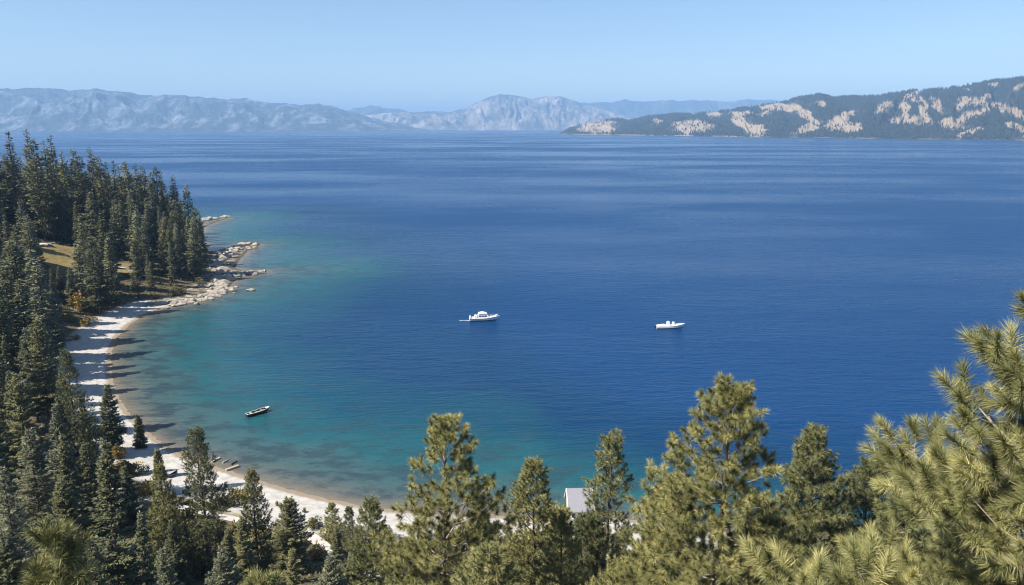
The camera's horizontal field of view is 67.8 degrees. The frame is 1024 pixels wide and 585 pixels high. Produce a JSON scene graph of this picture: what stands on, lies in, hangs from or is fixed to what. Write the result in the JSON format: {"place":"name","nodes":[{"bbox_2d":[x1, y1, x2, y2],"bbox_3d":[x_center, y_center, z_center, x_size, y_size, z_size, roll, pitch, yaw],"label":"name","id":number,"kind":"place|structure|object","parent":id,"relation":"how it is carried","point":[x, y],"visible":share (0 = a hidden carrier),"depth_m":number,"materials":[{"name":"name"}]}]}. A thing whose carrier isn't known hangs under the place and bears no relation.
{"place":"outdoors","nodes":[
{"label":"outdoors","id":0,"kind":"place"},
{"bbox_2d":[43,451,379,578],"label":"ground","id":1,"kind":"structure","parent":0,"point":[315,537],"depth_m":134.07,"materials":[{"name":"beige sand"}]},
{"bbox_2d":[0,88,456,131],"bbox_3d":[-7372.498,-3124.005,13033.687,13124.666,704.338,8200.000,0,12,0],"label":"mountains","id":2,"kind":"structure","parent":0,"point":[54,110],"depth_m":11284.23,"materials":[{"name":"blue stone"}]},
{"bbox_2d":[347,105,407,114],"bbox_3d":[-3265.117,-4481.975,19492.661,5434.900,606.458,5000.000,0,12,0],"label":"mountains","id":3,"kind":"structure","parent":0,"point":[369,110],"depth_m":19038.02,"materials":[{"name":"blue stone"}]},
{"bbox_2d":[365,94,632,129],"bbox_3d":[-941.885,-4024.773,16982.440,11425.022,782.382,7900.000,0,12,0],"label":"mountains","id":4,"kind":"structure","parent":0,"point":[504,112],"depth_m":15208.25,"materials":[{"name":"blue stone"}]},
{"bbox_2d":[0,218,1001,584],"bbox_3d":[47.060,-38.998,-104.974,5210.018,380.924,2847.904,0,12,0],"label":"ground","id":5,"kind":"structure","parent":0,"point":[92,348],"depth_m":200.75,"materials":[{"name":"beige sand"}]},
{"bbox_2d":[0,162,14,226],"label":"fir tree","id":6,"kind":"object","parent":5,"relation":"on","point":[3,191],"visible":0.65,"depth_m":348.33,"materials":[{"name":"green plant"}]},
{"bbox_2d":[0,392,18,482],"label":"fir tree","id":7,"kind":"object","parent":5,"relation":"on","point":[6,436],"visible":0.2,"depth_m":131.02,"materials":[{"name":"green plant"}]},
{"bbox_2d":[0,300,26,373],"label":"fir tree","id":8,"kind":"object","parent":5,"relation":"on","point":[14,349],"visible":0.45,"depth_m":196.72,"materials":[{"name":"green plant"}]},
{"bbox_2d":[0,265,27,342],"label":"fir tree","id":9,"kind":"object","parent":5,"relation":"on","point":[4,285],"visible":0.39,"depth_m":221.14,"materials":[{"name":"green plant"}]},
{"bbox_2d":[0,412,27,496],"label":"fir tree","id":10,"kind":"object","parent":5,"relation":"on","point":[13,464],"visible":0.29,"depth_m":116.64,"materials":[{"name":"green plant"}]},
{"bbox_2d":[0,527,30,584],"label":"fir tree","id":11,"kind":"object","parent":5,"relation":"on","point":[10,565],"visible":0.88,"depth_m":66.05,"materials":[{"name":"green plant"}]},
{"bbox_2d":[3,132,32,229],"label":"fir tree","id":12,"kind":"object","parent":5,"relation":"on","point":[21,197],"visible":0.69,"depth_m":348.55,"materials":[{"name":"green plant"}]},
{"bbox_2d":[0,239,40,310],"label":"fir tree","id":13,"kind":"object","parent":5,"relation":"on","point":[13,262],"visible":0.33,"depth_m":236.99,"materials":[{"name":"green plant"}]},
{"bbox_2d":[0,466,49,577],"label":"fir tree","id":14,"kind":"object","parent":5,"relation":"on","point":[14,510],"visible":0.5,"depth_m":76.49,"materials":[{"name":"green plant"}]},
{"bbox_2d":[1,373,53,495],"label":"fir tree","id":15,"kind":"object","parent":5,"relation":"on","point":[18,396],"visible":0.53,"depth_m":124.86,"materials":[{"name":"green plant"}]},
{"bbox_2d":[14,201,42,259],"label":"fir tree","id":16,"kind":"object","parent":5,"relation":"on","point":[19,216],"visible":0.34,"depth_m":307.40,"materials":[{"name":"green plant"}]},
{"bbox_2d":[8,279,55,369],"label":"fir tree","id":17,"kind":"object","parent":5,"relation":"on","point":[22,317],"visible":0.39,"depth_m":205.42,"materials":[{"name":"green plant"}]},
{"bbox_2d":[14,327,50,420],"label":"fir tree","id":18,"kind":"object","parent":5,"relation":"on","point":[22,355],"visible":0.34,"depth_m":174.66,"materials":[{"name":"green plant"}]},
{"bbox_2d":[18,216,49,275],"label":"fir tree","id":19,"kind":"object","parent":5,"relation":"on","point":[34,242],"visible":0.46,"depth_m":296.44,"materials":[{"name":"green plant"}]},
{"bbox_2d":[21,129,50,234],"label":"fir tree","id":20,"kind":"object","parent":5,"relation":"on","point":[25,176],"visible":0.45,"depth_m":355.55,"materials":[{"name":"green plant"}]},
{"bbox_2d":[11,427,63,558],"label":"fir tree","id":21,"kind":"object","parent":5,"relation":"on","point":[30,488],"visible":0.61,"depth_m":99.09,"materials":[{"name":"green plant"}]},
{"bbox_2d":[21,247,57,336],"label":"fir tree","id":22,"kind":"object","parent":5,"relation":"on","point":[28,265],"visible":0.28,"depth_m":236.52,"materials":[{"name":"green plant"}]},
{"bbox_2d":[25,138,58,240],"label":"fir tree","id":23,"kind":"object","parent":5,"relation":"on","point":[42,205],"visible":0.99,"depth_m":342.73,"materials":[{"name":"green plant"}]},
{"bbox_2d":[26,287,61,358],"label":"fir tree","id":24,"kind":"object","parent":5,"relation":"on","point":[35,301],"visible":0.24,"depth_m":213.77,"materials":[{"name":"green plant"}]},
{"bbox_2d":[21,317,72,430],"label":"fir tree","id":25,"kind":"object","parent":5,"relation":"on","point":[48,394],"visible":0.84,"depth_m":167.97,"materials":[{"name":"green plant"}]},
{"bbox_2d":[22,257,73,356],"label":"fir tree","id":26,"kind":"object","parent":5,"relation":"on","point":[56,327],"visible":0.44,"depth_m":225.66,"materials":[{"name":"green plant"}]},
{"bbox_2d":[29,314,69,388],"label":"fir tree","id":27,"kind":"object","parent":5,"relation":"on","point":[48,343],"visible":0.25,"depth_m":196.29,"materials":[{"name":"green plant"}]},
{"bbox_2d":[35,179,66,240],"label":"fir tree","id":28,"kind":"object","parent":5,"relation":"on","point":[51,192],"visible":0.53,"depth_m":354.41,"materials":[{"name":"green plant"}]},
{"bbox_2d":[36,140,68,236],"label":"fir tree","id":29,"kind":"object","parent":5,"relation":"on","point":[46,168],"visible":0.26,"depth_m":361.80,"materials":[{"name":"green plant"}]},
{"bbox_2d":[46,135,72,235],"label":"fir tree","id":30,"kind":"object","parent":5,"relation":"on","point":[53,155],"visible":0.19,"depth_m":367.33,"materials":[{"name":"green plant"}]},
{"bbox_2d":[16,516,103,584],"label":"pine tree","id":31,"kind":"object","parent":5,"relation":"on","point":[58,543],"visible":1,"depth_m":12.62,"materials":[{"name":"green plant"}]},
{"bbox_2d":[45,404,83,514],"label":"fir tree","id":32,"kind":"object","parent":5,"relation":"on","point":[59,424],"visible":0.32,"depth_m":113.69,"materials":[{"name":"green plant"}]},
{"bbox_2d":[53,152,82,236],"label":"fir tree","id":33,"kind":"object","parent":5,"relation":"on","point":[64,165],"visible":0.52,"depth_m":356.99,"materials":[{"name":"green plant"}]},
{"bbox_2d":[48,396,87,503],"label":"fir tree","id":34,"kind":"object","parent":5,"relation":"on","point":[62,412],"visible":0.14,"depth_m":121.10,"materials":[{"name":"green plant"}]},
{"bbox_2d":[59,186,77,245],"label":"fir tree","id":35,"kind":"object","parent":5,"relation":"on","point":[70,220],"visible":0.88,"depth_m":351.78,"materials":[{"name":"green plant"}]},
{"bbox_2d":[39,476,99,579],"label":"fir tree","id":36,"kind":"object","parent":5,"relation":"on","point":[59,507],"visible":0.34,"depth_m":85.16,"materials":[{"name":"green plant"}]},
{"bbox_2d":[64,267,79,306],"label":"fir tree","id":37,"kind":"object","parent":5,"relation":"on","point":[71,286],"visible":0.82,"depth_m":284.51,"materials":[{"name":"green plant"}]},
{"bbox_2d":[52,433,97,551],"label":"fir tree","id":38,"kind":"object","parent":5,"relation":"on","point":[65,459],"visible":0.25,"depth_m":93.90,"materials":[{"name":"green plant"}]},
{"bbox_2d":[46,348,113,489],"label":"pine tree","id":39,"kind":"object","parent":5,"relation":"on","point":[86,420],"visible":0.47,"depth_m":135.15,"materials":[{"name":"green plant"}]},
{"bbox_2d":[66,244,94,297],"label":"fir tree","id":40,"kind":"object","parent":5,"relation":"on","point":[78,279],"visible":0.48,"depth_m":290.57,"materials":[{"name":"green plant"}]},
{"bbox_2d":[74,213,93,284],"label":"fir tree","id":41,"kind":"object","parent":5,"relation":"on","point":[84,248],"visible":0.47,"depth_m":303.72,"materials":[{"name":"green plant"}]},
{"bbox_2d":[70,156,104,234],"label":"fir tree","id":42,"kind":"object","parent":5,"relation":"on","point":[80,175],"visible":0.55,"depth_m":358.66,"materials":[{"name":"green plant"}]},
{"bbox_2d":[80,192,106,247],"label":"fir tree","id":43,"kind":"object","parent":5,"relation":"on","point":[92,212],"visible":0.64,"depth_m":344.38,"materials":[{"name":"green plant"}]},
{"bbox_2d":[74,236,115,313],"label":"fir tree","id":44,"kind":"object","parent":5,"relation":"on","point":[92,286],"visible":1,"depth_m":280.55,"materials":[{"name":"green plant"}]},
{"bbox_2d":[78,535,112,584],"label":"fir tree","id":45,"kind":"object","parent":5,"relation":"on","point":[96,550],"visible":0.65,"depth_m":66.54,"materials":[{"name":"green plant"}]},
{"bbox_2d":[85,147,106,226],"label":"fir tree","id":46,"kind":"object","parent":5,"relation":"on","point":[89,171],"visible":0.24,"depth_m":379.78,"materials":[{"name":"green plant"}]},
{"bbox_2d":[71,442,122,547],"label":"fir tree","id":47,"kind":"object","parent":5,"relation":"on","point":[87,470],"visible":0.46,"depth_m":107.82,"materials":[{"name":"green plant"}]},
{"bbox_2d":[93,156,116,237],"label":"fir tree","id":48,"kind":"object","parent":5,"relation":"on","point":[102,187],"visible":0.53,"depth_m":369.13,"materials":[{"name":"green plant"}]},
{"bbox_2d":[93,209,121,273],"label":"fir tree","id":49,"kind":"object","parent":5,"relation":"on","point":[102,224],"visible":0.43,"depth_m":317.96,"materials":[{"name":"green plant"}]},
{"bbox_2d":[97,384,127,452],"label":"fir tree","id":50,"kind":"object","parent":5,"relation":"on","point":[109,415],"visible":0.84,"depth_m":160.79,"materials":[{"name":"green plant"}]},
{"bbox_2d":[103,236,125,304],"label":"fir tree","id":51,"kind":"object","parent":5,"relation":"on","point":[112,266],"visible":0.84,"depth_m":294.91,"materials":[{"name":"green plant"}]},
{"bbox_2d":[87,437,150,584],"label":"fir tree","id":52,"kind":"object","parent":5,"relation":"on","point":[126,565],"visible":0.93,"depth_m":74.18,"materials":[{"name":"green plant"}]},
{"bbox_2d":[109,204,130,258],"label":"fir tree","id":53,"kind":"object","parent":5,"relation":"on","point":[117,242],"visible":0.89,"depth_m":350.55,"materials":[{"name":"green plant"}]},
{"bbox_2d":[114,165,131,239],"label":"fir tree","id":54,"kind":"object","parent":5,"relation":"on","point":[120,183],"visible":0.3,"depth_m":382.62,"materials":[{"name":"green plant"}]},
{"bbox_2d":[116,466,146,528],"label":"fir tree","id":55,"kind":"object","parent":5,"relation":"on","point":[134,509],"visible":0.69,"depth_m":121.35,"materials":[{"name":"green plant"}]},
{"bbox_2d":[122,163,143,226],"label":"fir tree","id":56,"kind":"object","parent":5,"relation":"on","point":[128,184],"visible":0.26,"depth_m":393.06,"materials":[{"name":"green plant"}]},
{"bbox_2d":[123,200,144,256],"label":"fir tree","id":57,"kind":"object","parent":5,"relation":"on","point":[131,222],"visible":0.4,"depth_m":345.76,"materials":[{"name":"green plant"}]},
{"bbox_2d":[128,257,147,297],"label":"fir tree","id":58,"kind":"object","parent":5,"relation":"on","point":[135,287],"visible":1,"depth_m":307.86,"materials":[{"name":"green plant"}]},
{"bbox_2d":[128,235,147,276],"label":"fir tree","id":59,"kind":"object","parent":5,"relation":"on","point":[138,253],"visible":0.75,"depth_m":325.64,"materials":[{"name":"green plant"}]},
{"bbox_2d":[131,166,145,219],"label":"fir tree","id":60,"kind":"object","parent":5,"relation":"on","point":[137,178],"visible":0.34,"depth_m":411.51,"materials":[{"name":"green plant"}]},
{"bbox_2d":[132,415,148,448],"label":"fir tree","id":61,"kind":"object","parent":5,"relation":"on","point":[141,439],"visible":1,"depth_m":167.97,"materials":[{"name":"green plant"}]},
{"bbox_2d":[129,206,153,272],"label":"fir tree","id":62,"kind":"object","parent":5,"relation":"on","point":[142,246],"visible":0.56,"depth_m":332.62,"materials":[{"name":"green plant"}]},
{"bbox_2d":[131,511,160,584],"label":"fir tree","id":63,"kind":"object","parent":5,"relation":"on","point":[147,548],"visible":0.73,"depth_m":84.50,"materials":[{"name":"green plant"}]},
{"bbox_2d":[143,202,157,256],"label":"fir tree","id":64,"kind":"object","parent":5,"relation":"on","point":[153,235],"visible":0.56,"depth_m":370.89,"materials":[{"name":"green plant"}]},
{"bbox_2d":[143,172,163,243],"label":"fir tree","id":65,"kind":"object","parent":5,"relation":"on","point":[151,184],"visible":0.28,"depth_m":399.55,"materials":[{"name":"green plant"}]},
{"bbox_2d":[150,166,168,225],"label":"fir tree","id":66,"kind":"object","parent":5,"relation":"on","point":[162,203],"visible":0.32,"depth_m":421.59,"materials":[{"name":"green plant"}]},
{"bbox_2d":[152,546,184,584],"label":"fir tree","id":67,"kind":"object","parent":5,"relation":"on","point":[164,573],"visible":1,"depth_m":68.56,"materials":[{"name":"green plant"}]},
{"bbox_2d":[142,461,201,579],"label":"pine tree","id":68,"kind":"object","parent":5,"relation":"on","point":[160,514],"visible":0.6,"depth_m":104.31,"materials":[{"name":"green plant"}]},
{"bbox_2d":[164,519,193,584],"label":"fir tree","id":69,"kind":"object","parent":5,"relation":"on","point":[184,578],"visible":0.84,"depth_m":93.48,"materials":[{"name":"green plant"}]},
{"bbox_2d":[169,200,188,251],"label":"fir tree","id":70,"kind":"object","parent":5,"relation":"on","point":[173,215],"visible":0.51,"depth_m":377.54,"materials":[{"name":"green plant"}]},
{"bbox_2d":[171,227,187,277],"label":"fir tree","id":71,"kind":"object","parent":5,"relation":"on","point":[179,261],"visible":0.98,"depth_m":340.07,"materials":[{"name":"green plant"}]},
{"bbox_2d":[182,220,206,276],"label":"fir tree","id":72,"kind":"object","parent":5,"relation":"on","point":[196,268],"visible":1,"depth_m":346.13,"materials":[{"name":"green plant"}]},
{"bbox_2d":[186,208,212,273],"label":"fir tree","id":73,"kind":"object","parent":5,"relation":"on","point":[197,222],"visible":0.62,"depth_m":354.15,"materials":[{"name":"green plant"}]},
{"bbox_2d":[176,424,237,578],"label":"pine tree","id":74,"kind":"object","parent":5,"relation":"on","point":[208,541],"visible":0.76,"depth_m":106.04,"materials":[{"name":"green plant"}]},
{"bbox_2d":[204,543,239,584],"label":"fir tree","id":75,"kind":"object","parent":5,"relation":"on","point":[221,566],"visible":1,"depth_m":77.53,"materials":[{"name":"green plant"}]},
{"bbox_2d":[218,527,246,584],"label":"fir tree","id":76,"kind":"object","parent":5,"relation":"on","point":[228,544],"visible":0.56,"depth_m":93.03,"materials":[{"name":"green plant"}]},
{"bbox_2d":[232,515,258,582],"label":"fir tree","id":77,"kind":"object","parent":5,"relation":"on","point":[243,556],"visible":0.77,"depth_m":100.45,"materials":[{"name":"green plant"}]},
{"bbox_2d":[232,467,283,573],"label":"pine tree","id":78,"kind":"object","parent":5,"relation":"on","point":[261,527],"visible":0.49,"depth_m":112.75,"materials":[{"name":"green plant"}]},
{"bbox_2d":[238,565,287,584],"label":"pine tree","id":79,"kind":"object","parent":5,"relation":"on","point":[268,578],"visible":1,"depth_m":13.32,"materials":[{"name":"green plant"}]},
{"bbox_2d":[9,229,556,584],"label":"undergrowth","id":80,"kind":"object","parent":5,"relation":"on","point":[315,572],"visible":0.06,"depth_m":136.91,"materials":[{"name":"green plant"}]},
{"bbox_2d":[267,496,314,575],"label":"fir tree","id":81,"kind":"object","parent":5,"relation":"on","point":[286,537],"visible":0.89,"depth_m":109.16,"materials":[{"name":"green plant"}]},
{"bbox_2d":[284,548,303,584],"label":"fir tree","id":82,"kind":"object","parent":5,"relation":"on","point":[293,573],"visible":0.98,"depth_m":87.31,"materials":[{"name":"green plant"}]},
{"bbox_2d":[313,552,348,584],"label":"fir tree","id":83,"kind":"object","parent":5,"relation":"on","point":[332,578],"visible":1,"depth_m":71.11,"materials":[{"name":"green plant"}]},
{"bbox_2d":[318,501,345,540],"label":"pine tree","id":84,"kind":"object","parent":5,"relation":"on","point":[331,522],"visible":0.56,"depth_m":128.63,"materials":[{"name":"green plant"}]},
{"bbox_2d":[324,525,346,580],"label":"fir tree","id":85,"kind":"object","parent":5,"relation":"on","point":[336,551],"visible":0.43,"depth_m":96.09,"materials":[{"name":"green plant"}]},
{"bbox_2d":[340,506,355,554],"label":"pine tree","id":86,"kind":"object","parent":5,"relation":"on","point":[350,512],"visible":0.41,"depth_m":122.41,"materials":[{"name":"green plant"}]},
{"bbox_2d":[336,493,404,584],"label":"pine tree","id":87,"kind":"object","parent":5,"relation":"on","point":[357,563],"visible":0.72,"depth_m":72.11,"materials":[{"name":"green plant"}]},
{"bbox_2d":[365,412,532,584],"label":"pine tree","id":88,"kind":"object","parent":5,"relation":"on","point":[443,542],"visible":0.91,"depth_m":39.76,"materials":[{"name":"green plant"}]},
{"bbox_2d":[450,536,523,584],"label":"pine tree","id":89,"kind":"object","parent":5,"relation":"on","point":[485,562],"visible":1,"depth_m":33.14,"materials":[{"name":"green plant"}]},
{"bbox_2d":[497,455,590,584],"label":"pine tree","id":90,"kind":"object","parent":5,"relation":"on","point":[529,537],"visible":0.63,"depth_m":56.37,"materials":[{"name":"green plant"}]},
{"bbox_2d":[529,503,594,584],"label":"pine tree","id":91,"kind":"object","parent":5,"relation":"on","point":[559,515],"visible":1,"depth_m":45.07,"materials":[{"name":"green plant"}]},
{"bbox_2d":[564,488,594,521],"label":"lake house","id":92,"kind":"structure","parent":5,"relation":"on","point":[575,500],"depth_m":136.82,"materials":[{"name":"white paint"}]},
{"bbox_2d":[555,507,619,584],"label":"pine tree","id":93,"kind":"object","parent":5,"relation":"on","point":[588,523],"visible":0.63,"depth_m":51.27,"materials":[{"name":"green plant"}]},
{"bbox_2d":[567,427,640,584],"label":"pine tree","id":94,"kind":"object","parent":5,"relation":"on","point":[609,444],"visible":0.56,"depth_m":62.60,"materials":[{"name":"green plant"}]},
{"bbox_2d":[580,480,717,584],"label":"pine tree","id":95,"kind":"object","parent":5,"relation":"on","point":[609,575],"visible":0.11,"depth_m":36.90,"materials":[{"name":"green plant"}]},
{"bbox_2d":[609,371,818,584],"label":"pine tree","id":96,"kind":"object","parent":5,"relation":"on","point":[688,566],"visible":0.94,"depth_m":30.64,"materials":[{"name":"green plant"}]},
{"bbox_2d":[699,510,819,584],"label":"pine tree","id":97,"kind":"object","parent":5,"relation":"on","point":[792,539],"visible":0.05,"depth_m":33.85,"materials":[{"name":"green plant"}]},
{"bbox_2d":[774,421,862,570],"bbox_3d":[18.090,23.750,48.698,10.183,32.498,9.331,7,14,28],"label":"pine tree","id":98,"kind":"object","parent":5,"relation":"on","point":[805,465],"visible":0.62,"depth_m":45.75,"materials":[{"name":"green plant"}]},
{"bbox_2d":[816,455,911,562],"bbox_3d":[23.851,25.205,53.386,11.979,29.717,10.430,-11,16,-40],"label":"pine tree","id":99,"kind":"object","parent":5,"relation":"on","point":[865,493],"visible":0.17,"depth_m":50.56,"materials":[{"name":"green plant"}]},
{"bbox_2d":[734,288,1023,584],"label":"pine tree","id":100,"kind":"object","parent":5,"relation":"on","point":[952,495],"visible":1,"depth_m":6.43,"materials":[{"name":"green plant"}]},
{"bbox_2d":[839,488,944,584],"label":"pine tree","id":101,"kind":"object","parent":5,"relation":"on","point":[911,529],"visible":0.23,"depth_m":28.18,"materials":[{"name":"green plant"}]},
{"bbox_2d":[909,455,1023,582],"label":"pine tree","id":102,"kind":"object","parent":5,"relation":"on","point":[929,532],"visible":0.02,"depth_m":26.54,"materials":[{"name":"green plant"}]},
{"bbox_2d":[0,130,1023,547],"bbox_3d":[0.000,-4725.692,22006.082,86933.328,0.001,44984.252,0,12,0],"label":"water","id":103,"kind":"structure","parent":0,"point":[842,288],"depth_m":322.81,"materials":[{"name":"blue liquid"}]},
{"bbox_2d":[0,0,1023,111],"label":"sky","id":104,"kind":"structure","parent":0,"point":[407,55],"materials":[{"name":"blue"}]},
{"bbox_2d":[580,99,779,117],"bbox_3d":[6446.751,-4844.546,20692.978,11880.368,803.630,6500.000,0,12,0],"label":"mountains","id":105,"kind":"structure","parent":0,"point":[632,109],"depth_m":19822.22,"materials":[{"name":"blue stone"}]},
{"bbox_2d":[560,81,1023,139],"bbox_3d":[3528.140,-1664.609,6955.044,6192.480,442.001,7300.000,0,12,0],"label":"hills","id":106,"kind":"structure","parent":0,"point":[839,119],"depth_m":5143.65,"materials":[{"name":"beige stone"}]},
{"bbox_2d":[563,75,1023,138],"bbox_3d":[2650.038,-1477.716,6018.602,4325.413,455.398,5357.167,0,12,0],"label":"hillside forest","id":107,"kind":"object","parent":106,"relation":"on","point":[649,127],"visible":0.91,"depth_m":5272.87,"materials":[{"name":"green plant"}]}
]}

